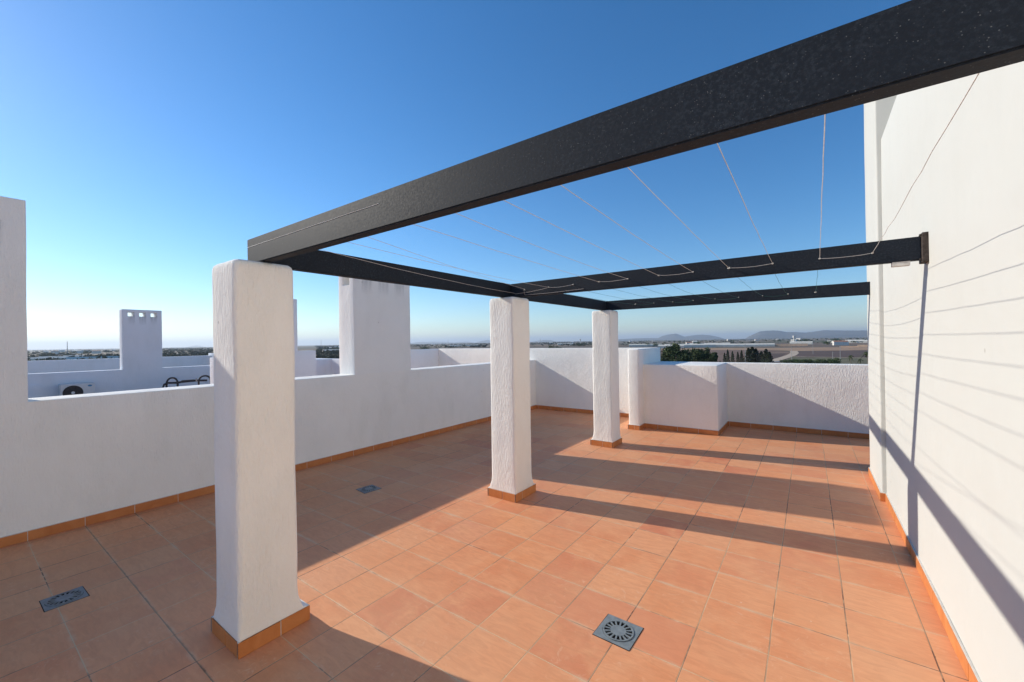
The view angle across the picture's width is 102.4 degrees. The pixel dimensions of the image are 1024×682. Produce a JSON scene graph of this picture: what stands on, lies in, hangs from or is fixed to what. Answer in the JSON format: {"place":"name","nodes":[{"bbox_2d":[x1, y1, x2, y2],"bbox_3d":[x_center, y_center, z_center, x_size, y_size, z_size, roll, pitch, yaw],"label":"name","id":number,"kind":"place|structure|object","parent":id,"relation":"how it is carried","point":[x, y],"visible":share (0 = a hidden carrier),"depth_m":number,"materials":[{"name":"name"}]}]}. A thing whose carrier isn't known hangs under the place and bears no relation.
{"place":"outdoors","nodes":[
{"label":"outdoors","id":0,"kind":"place"},
{"bbox_2d":[27,353,213,373],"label":"parapet wall","id":1,"kind":"structure","parent":0,"point":[49,366],"depth_m":16.52,"materials":[{"name":"white paint"}]},
{"bbox_2d":[210,351,315,383],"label":"dividing wall","id":2,"kind":"structure","parent":0,"point":[305,363],"depth_m":11.06,"materials":[{"name":"white paint"}]},
{"bbox_2d":[294,299,297,350],"bbox_3d":[-6.158,-0.410,10.636,0.384,1.389,1.036,-1,0,36],"label":"chimney","id":3,"kind":"object","parent":2,"relation":"on","point":[295,324],"visible":0.08,"depth_m":10.91,"materials":[{"name":"paint"}]},
{"bbox_2d":[316,358,339,375],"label":"wall","id":4,"kind":"structure","parent":0,"point":[327,366],"depth_m":14.69,"materials":[{"name":"white paint"}]},
{"bbox_2d":[28,337,867,362],"bbox_3d":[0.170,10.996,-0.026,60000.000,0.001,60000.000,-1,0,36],"label":"farmland","id":5,"kind":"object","parent":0,"point":[818,343],"visible":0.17,"depth_m":1189.86,"materials":[{"name":"brown soil"}]},
{"bbox_2d":[27,357,47,360],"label":"greenhouse","id":6,"kind":"object","parent":5,"relation":"on","point":[32,358],"visible":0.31,"depth_m":336.52,"materials":[{"name":"white plastic"}]},
{"bbox_2d":[50,356,68,358],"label":"greenhouse","id":7,"kind":"object","parent":5,"relation":"on","point":[61,357],"visible":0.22,"depth_m":360.59,"materials":[{"name":"white plastic"}]},
{"bbox_2d":[71,350,82,353],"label":"farmhouse","id":8,"kind":"object","parent":5,"relation":"on","point":[80,351],"visible":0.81,"depth_m":904.77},
{"bbox_2d":[66,356,118,359],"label":"greenhouse","id":9,"kind":"object","parent":5,"relation":"on","point":[68,358],"visible":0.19,"depth_m":330.70,"materials":[{"name":"white plastic"}]},
{"bbox_2d":[92,350,100,353],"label":"farmhouse","id":10,"kind":"object","parent":5,"relation":"on","point":[96,351],"visible":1,"depth_m":861.92,"materials":[{"name":"ceramic"}]},
{"bbox_2d":[27,337,867,360],"bbox_3d":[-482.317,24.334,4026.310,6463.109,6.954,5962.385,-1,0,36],"label":"trees","id":11,"kind":"object","parent":5,"relation":"on","point":[327,353],"visible":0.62,"depth_m":747.87,"materials":[{"name":"green plant"}]},
{"bbox_2d":[629,344,657,346],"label":"greenhouse","id":12,"kind":"object","parent":5,"relation":"on","point":[640,345],"visible":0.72,"depth_m":661.55,"materials":[{"name":"white plastic"}]},
{"bbox_2d":[660,348,677,357],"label":"pine tree","id":13,"kind":"object","parent":5,"relation":"on","point":[663,352],"visible":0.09,"depth_m":104.52,"materials":[{"name":"green plant"}]},
{"bbox_2d":[658,345,683,347],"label":"greenhouse","id":14,"kind":"object","parent":5,"relation":"on","point":[663,346],"visible":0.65,"depth_m":515.83,"materials":[{"name":"white plastic"}]},
{"bbox_2d":[664,341,691,360],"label":"pine tree","id":15,"kind":"object","parent":5,"relation":"on","point":[672,349],"visible":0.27,"depth_m":96.09,"materials":[{"name":"green plant"}]},
{"bbox_2d":[675,353,691,361],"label":"pine tree","id":16,"kind":"object","parent":5,"relation":"on","point":[684,358],"visible":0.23,"depth_m":91.47,"materials":[{"name":"green plant"}]},
{"bbox_2d":[664,344,715,347],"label":"greenhouse","id":17,"kind":"object","parent":5,"relation":"on","point":[698,345],"visible":0.61,"depth_m":545.96,"materials":[{"name":"white plastic"}]},
{"bbox_2d":[688,347,703,361],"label":"pine tree","id":18,"kind":"object","parent":5,"relation":"on","point":[696,353],"visible":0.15,"depth_m":101.53,"materials":[{"name":"green plant"}]},
{"bbox_2d":[691,346,710,361],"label":"pine tree","id":19,"kind":"object","parent":5,"relation":"on","point":[703,351],"visible":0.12,"depth_m":106.13,"materials":[{"name":"green plant"}]},
{"bbox_2d":[694,350,720,361],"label":"pine tree","id":20,"kind":"object","parent":5,"relation":"on","point":[706,355],"visible":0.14,"depth_m":102.77,"materials":[{"name":"green plant"}]},
{"bbox_2d":[704,353,716,361],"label":"pine tree","id":21,"kind":"object","parent":5,"relation":"on","point":[712,358],"visible":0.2,"depth_m":98.70,"materials":[{"name":"green plant"}]},
{"bbox_2d":[716,343,774,346],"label":"greenhouse","id":22,"kind":"object","parent":5,"relation":"on","point":[747,345],"visible":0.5,"depth_m":549.36,"materials":[{"name":"white plastic"}]},
{"bbox_2d":[747,347,758,362],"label":"cypress tree","id":23,"kind":"object","parent":5,"relation":"on","point":[752,350],"visible":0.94,"depth_m":168.53,"materials":[{"name":"green plant"}]},
{"bbox_2d":[752,348,761,362],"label":"cypress tree","id":24,"kind":"object","parent":5,"relation":"on","point":[757,358],"visible":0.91,"depth_m":168.00,"materials":[{"name":"green plant"}]},
{"bbox_2d":[759,349,767,362],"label":"cypress tree","id":25,"kind":"object","parent":5,"relation":"on","point":[765,351],"visible":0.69,"depth_m":163.40,"materials":[{"name":"green plant"}]},
{"bbox_2d":[765,351,773,362],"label":"cypress tree","id":26,"kind":"object","parent":5,"relation":"on","point":[769,359],"visible":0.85,"depth_m":160.78,"materials":[{"name":"green plant"}]},
{"bbox_2d":[775,344,790,345],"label":"boundary wall","id":27,"kind":"structure","parent":5,"relation":"on","point":[782,344],"depth_m":534.39,"materials":[{"name":"grey concrete"}]},
{"bbox_2d":[791,344,807,345],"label":"boundary wall","id":28,"kind":"structure","parent":5,"relation":"on","point":[799,344],"depth_m":540.93,"materials":[{"name":"grey concrete"}]},
{"bbox_2d":[790,341,812,343],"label":"greenhouse","id":29,"kind":"object","parent":5,"relation":"on","point":[804,342],"visible":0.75,"depth_m":665.05,"materials":[{"name":"white plastic"}]},
{"bbox_2d":[816,359,827,362],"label":"leafy tree","id":30,"kind":"object","parent":5,"relation":"on","point":[823,361],"visible":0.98,"depth_m":166.69,"materials":[{"name":"green plant"}]},
{"bbox_2d":[827,358,840,363],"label":"leafy tree","id":31,"kind":"object","parent":5,"relation":"on","point":[832,361],"visible":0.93,"depth_m":154.18,"materials":[{"name":"green plant"}]},
{"bbox_2d":[832,340,848,344],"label":"farmhouse","id":32,"kind":"object","parent":5,"relation":"on","point":[846,342],"visible":0.75,"depth_m":544.04,"materials":[{"name":"ceramic"}]},
{"bbox_2d":[829,340,867,342],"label":"greenhouse","id":33,"kind":"object","parent":5,"relation":"on","point":[864,341],"visible":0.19,"depth_m":722.86,"materials":[{"name":"white plastic"}]},
{"bbox_2d":[410,340,489,343],"bbox_3d":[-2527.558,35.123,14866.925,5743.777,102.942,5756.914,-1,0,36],"label":"hills","id":34,"kind":"structure","parent":0,"point":[486,341],"depth_m":14149.04,"materials":[{"name":"grey"}]},
{"bbox_2d":[0,0,909,349],"label":"sky","id":35,"kind":"structure","parent":0,"point":[144,143],"materials":[{"name":"blue"}]},
{"bbox_2d":[0,408,968,681],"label":"terrace floor","id":36,"kind":"structure","parent":0,"point":[738,554],"depth_m":2.76,"materials":[{"name":"tile"}]},
{"bbox_2d":[39,586,89,611],"bbox_3d":[-2.809,1.613,2.586,0.195,0.007,0.197,-1,0,36],"label":"floor drain","id":37,"kind":"object","parent":36,"relation":"on","point":[62,599],"visible":1,"depth_m":2.57,"materials":[{"name":"grey metal"}]},
{"bbox_2d":[211,259,309,659],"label":"pillar","id":38,"kind":"structure","parent":36,"relation":"on","point":[260,603],"depth_m":2.16,"materials":[{"name":"white paint"}]},
{"bbox_2d":[0,360,535,547],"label":"parapet wall","id":39,"kind":"structure","parent":36,"relation":"on","point":[70,462],"depth_m":4.07,"materials":[{"name":"white paint"}]},
{"bbox_2d":[0,196,27,403],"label":"chimney","id":40,"kind":"object","parent":39,"relation":"on","point":[13,349],"visible":1,"depth_m":3.33,"materials":[{"name":"paint"}]},
{"bbox_2d":[338,276,410,374],"bbox_3d":[-2.091,-0.348,6.339,0.378,1.660,1.020,-1,0,36],"label":"chimney","id":41,"kind":"object","parent":39,"relation":"on","point":[374,326],"visible":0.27,"depth_m":6.08,"materials":[{"name":"paint"}]},
{"bbox_2d":[356,485,381,493],"bbox_3d":[-1.551,1.597,4.456,0.198,0.007,0.200,-1,0,42],"label":"floor drain","id":42,"kind":"object","parent":36,"relation":"on","point":[368,489],"visible":1,"depth_m":4.45,"materials":[{"name":"grey metal"}]},
{"bbox_2d":[488,297,535,502],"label":"pillar","id":43,"kind":"structure","parent":36,"relation":"on","point":[512,481],"depth_m":4.11,"materials":[{"name":"white paint"}]},
{"bbox_2d":[439,348,637,416],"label":"back wall","id":44,"kind":"structure","parent":36,"relation":"on","point":[564,379],"depth_m":9.23,"materials":[{"name":"white paint"}]},
{"bbox_2d":[590,310,621,447],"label":"pillar","id":45,"kind":"structure","parent":36,"relation":"on","point":[606,409],"depth_m":6.09,"materials":[{"name":"white paint"}]},
{"bbox_2d":[592,614,643,650],"bbox_3d":[0.572,1.560,2.216,0.212,0.007,0.213,-1,0,36],"label":"floor drain","id":46,"kind":"object","parent":36,"relation":"on","point":[619,632],"visible":1,"depth_m":2.21,"materials":[{"name":"grey plastic"}]},
{"bbox_2d":[628,348,660,429],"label":"stub wall","id":47,"kind":"structure","parent":36,"relation":"on","point":[638,358],"depth_m":7.23,"materials":[{"name":"white paint"}]},
{"bbox_2d":[534,340,564,341],"bbox_3d":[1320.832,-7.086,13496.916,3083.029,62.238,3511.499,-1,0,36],"label":"hills","id":48,"kind":"structure","parent":0,"point":[547,341],"depth_m":12730.30,"materials":[{"name":"grey"}]},
{"bbox_2d":[660,356,669,360],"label":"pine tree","id":49,"kind":"object","parent":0,"point":[664,358],"visible":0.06,"depth_m":88.89,"materials":[{"name":"green plant"}]},
{"bbox_2d":[618,334,723,340],"bbox_3d":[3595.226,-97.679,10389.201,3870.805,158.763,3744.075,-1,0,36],"label":"hills","id":50,"kind":"structure","parent":0,"point":[680,337],"depth_m":9545.13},
{"bbox_2d":[689,343,729,343],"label":"greenhouse","id":51,"kind":"object","parent":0,"point":[711,343],"visible":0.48,"depth_m":673.40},
{"bbox_2d":[660,350,789,361],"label":"ploughed field","id":52,"kind":"structure","parent":0,"point":[720,354],"depth_m":308.89,"materials":[{"name":"red soil"}]},
{"bbox_2d":[726,349,730,361],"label":"cypress tree","id":53,"kind":"object","parent":52,"relation":"on","point":[727,355],"visible":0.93,"depth_m":178.69,"materials":[{"name":"green plant"}]},
{"bbox_2d":[730,351,734,361],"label":"cypress tree","id":54,"kind":"object","parent":52,"relation":"on","point":[732,357],"visible":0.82,"depth_m":169.09,"materials":[{"name":"green plant"}]},
{"bbox_2d":[739,350,743,361],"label":"cypress tree","id":55,"kind":"object","parent":52,"relation":"on","point":[741,357],"visible":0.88,"depth_m":172.81,"materials":[{"name":"green plant"}]},
{"bbox_2d":[743,348,753,362],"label":"cypress tree","id":56,"kind":"object","parent":52,"relation":"on","point":[748,353],"visible":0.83,"depth_m":169.40,"materials":[{"name":"green plant"}]},
{"bbox_2d":[643,361,869,438],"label":"wall","id":57,"kind":"structure","parent":0,"point":[713,398],"depth_m":6.88,"materials":[{"name":"white paint"}]},
{"bbox_2d":[661,347,867,350],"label":"tan field","id":58,"kind":"structure","parent":0,"point":[824,348],"depth_m":402.83,"materials":[{"name":"brown soil"}]},
{"bbox_2d":[760,353,785,360],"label":"dark field","id":59,"kind":"structure","parent":0,"point":[777,355],"depth_m":255.08,"materials":[{"name":"soil"}]},
{"bbox_2d":[771,351,798,362],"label":"dirt track","id":60,"kind":"structure","parent":0,"point":[794,353],"depth_m":237.37,"materials":[{"name":"beige soil"}]},
{"bbox_2d":[745,330,867,338],"bbox_3d":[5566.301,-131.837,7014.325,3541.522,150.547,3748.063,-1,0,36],"label":"hills","id":61,"kind":"structure","parent":0,"point":[772,334],"depth_m":6583.15,"materials":[{"name":"grey"}]},
{"bbox_2d":[782,357,867,363],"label":"weedy field","id":62,"kind":"structure","parent":0,"point":[851,361],"depth_m":198.87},
{"bbox_2d":[795,350,867,356],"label":"dark field","id":63,"kind":"structure","parent":0,"point":[848,353],"depth_m":269.53,"materials":[{"name":"soil"}]},
{"bbox_2d":[864,61,1023,681],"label":"rooftop building","id":64,"kind":"structure","parent":0,"point":[945,323],"depth_m":1.98,"materials":[{"name":"white paint"}]},
{"bbox_2d":[247,0,1023,310],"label":"steel pergola","id":65,"kind":"object","parent":64,"relation":"attached to","point":[908,46],"visible":0.98,"depth_m":1.06,"materials":[{"name":"metal"}]},
{"bbox_2d":[320,249,544,293],"bbox_3d":[-0.316,-0.478,3.013,0.375,0.043,2.349,-1,0,26],"label":"clothesline","id":66,"kind":"object","parent":65,"relation":"attached to","point":[413,272],"visible":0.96,"depth_m":2.63,"materials":[{"name":"grey metal"}]},
{"bbox_2d":[348,242,568,287],"bbox_3d":[-0.224,-0.489,2.904,0.262,0.037,2.308,-1,0,36],"label":"clothesline","id":67,"kind":"object","parent":65,"relation":"attached to","point":[449,266],"visible":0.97,"depth_m":2.53,"materials":[{"name":"grey metal"}]},
{"bbox_2d":[369,237,578,294],"bbox_3d":[-0.277,-0.481,2.947,0.682,0.064,2.316,-1,0,36],"label":"clothesline","id":68,"kind":"object","parent":65,"relation":"attached to","point":[461,269],"visible":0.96,"depth_m":2.65,"materials":[{"name":"grey metal"}]},
{"bbox_2d":[565,270,817,304],"bbox_3d":[1.917,-0.508,4.339,2.090,0.048,2.366,-1,0,36],"label":"clothesline","id":69,"kind":"object","parent":65,"relation":"attached to","point":[686,299],"visible":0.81,"depth_m":4.52,"materials":[{"name":"white plastic"}]},
{"bbox_2d":[413,73,978,281],"bbox_3d":[0.824,-0.509,2.148,1.819,0.034,2.310,-1,0,36],"label":"clothesline","id":70,"kind":"object","parent":65,"relation":"attached to","point":[740,195],"visible":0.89,"depth_m":1.61,"materials":[{"name":"grey metal"}]},
{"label":"far terrace floor","id":71,"kind":"structure","parent":0,"visible":0},
{"bbox_2d":[27,365,209,396],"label":"parapet wall","id":72,"kind":"structure","parent":71,"relation":"on","point":[119,380],"depth_m":13.01,"materials":[{"name":"white paint"}]},
{"bbox_2d":[28,384,39,397],"bbox_3d":[-13.447,1.439,11.422,0.057,0.425,0.480,-1,0,36],"label":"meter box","id":73,"kind":"object","parent":72,"relation":"attached to","point":[33,391],"visible":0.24,"depth_m":11.50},
{"bbox_2d":[28,386,38,397],"bbox_3d":[-13.427,1.438,11.408,0.008,0.365,0.420,-1,0,36],"label":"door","id":74,"kind":"structure","parent":73,"relation":"in","point":[33,391],"depth_m":11.49,"materials":[{"name":"white paint"}]},
{"bbox_2d":[119,309,161,369],"bbox_3d":[-12.198,-0.047,13.546,0.375,1.935,0.994,-1,0,36],"label":"chimney","id":75,"kind":"object","parent":72,"relation":"on","point":[140,338],"visible":1,"depth_m":13.39,"materials":[{"name":"paint"}]},
{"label":"neighbouring terrace floor","id":76,"kind":"structure","parent":0,"visible":0},
{"bbox_2d":[58,382,94,395],"bbox_3d":[-12.710,1.515,12.025,0.316,0.557,0.710,-1,0,36],"label":"air conditioner","id":77,"kind":"object","parent":76,"relation":"on","point":[75,388],"visible":0.67,"depth_m":11.92,"materials":[{"name":"plastic"}]},
{"bbox_2d":[162,375,209,387],"bbox_3d":[-10.526,1.450,13.357,0.118,0.624,1.360,-1,0,36],"label":"hooped frame","id":78,"kind":"object","parent":76,"relation":"on","point":[177,382],"visible":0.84,"depth_m":13.22,"materials":[{"name":"metal"}]},
{"bbox_2d":[410,349,438,367],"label":"stub wall","id":79,"kind":"structure","parent":76,"relation":"on","point":[420,358],"depth_m":11.12,"materials":[{"name":"white paint"}]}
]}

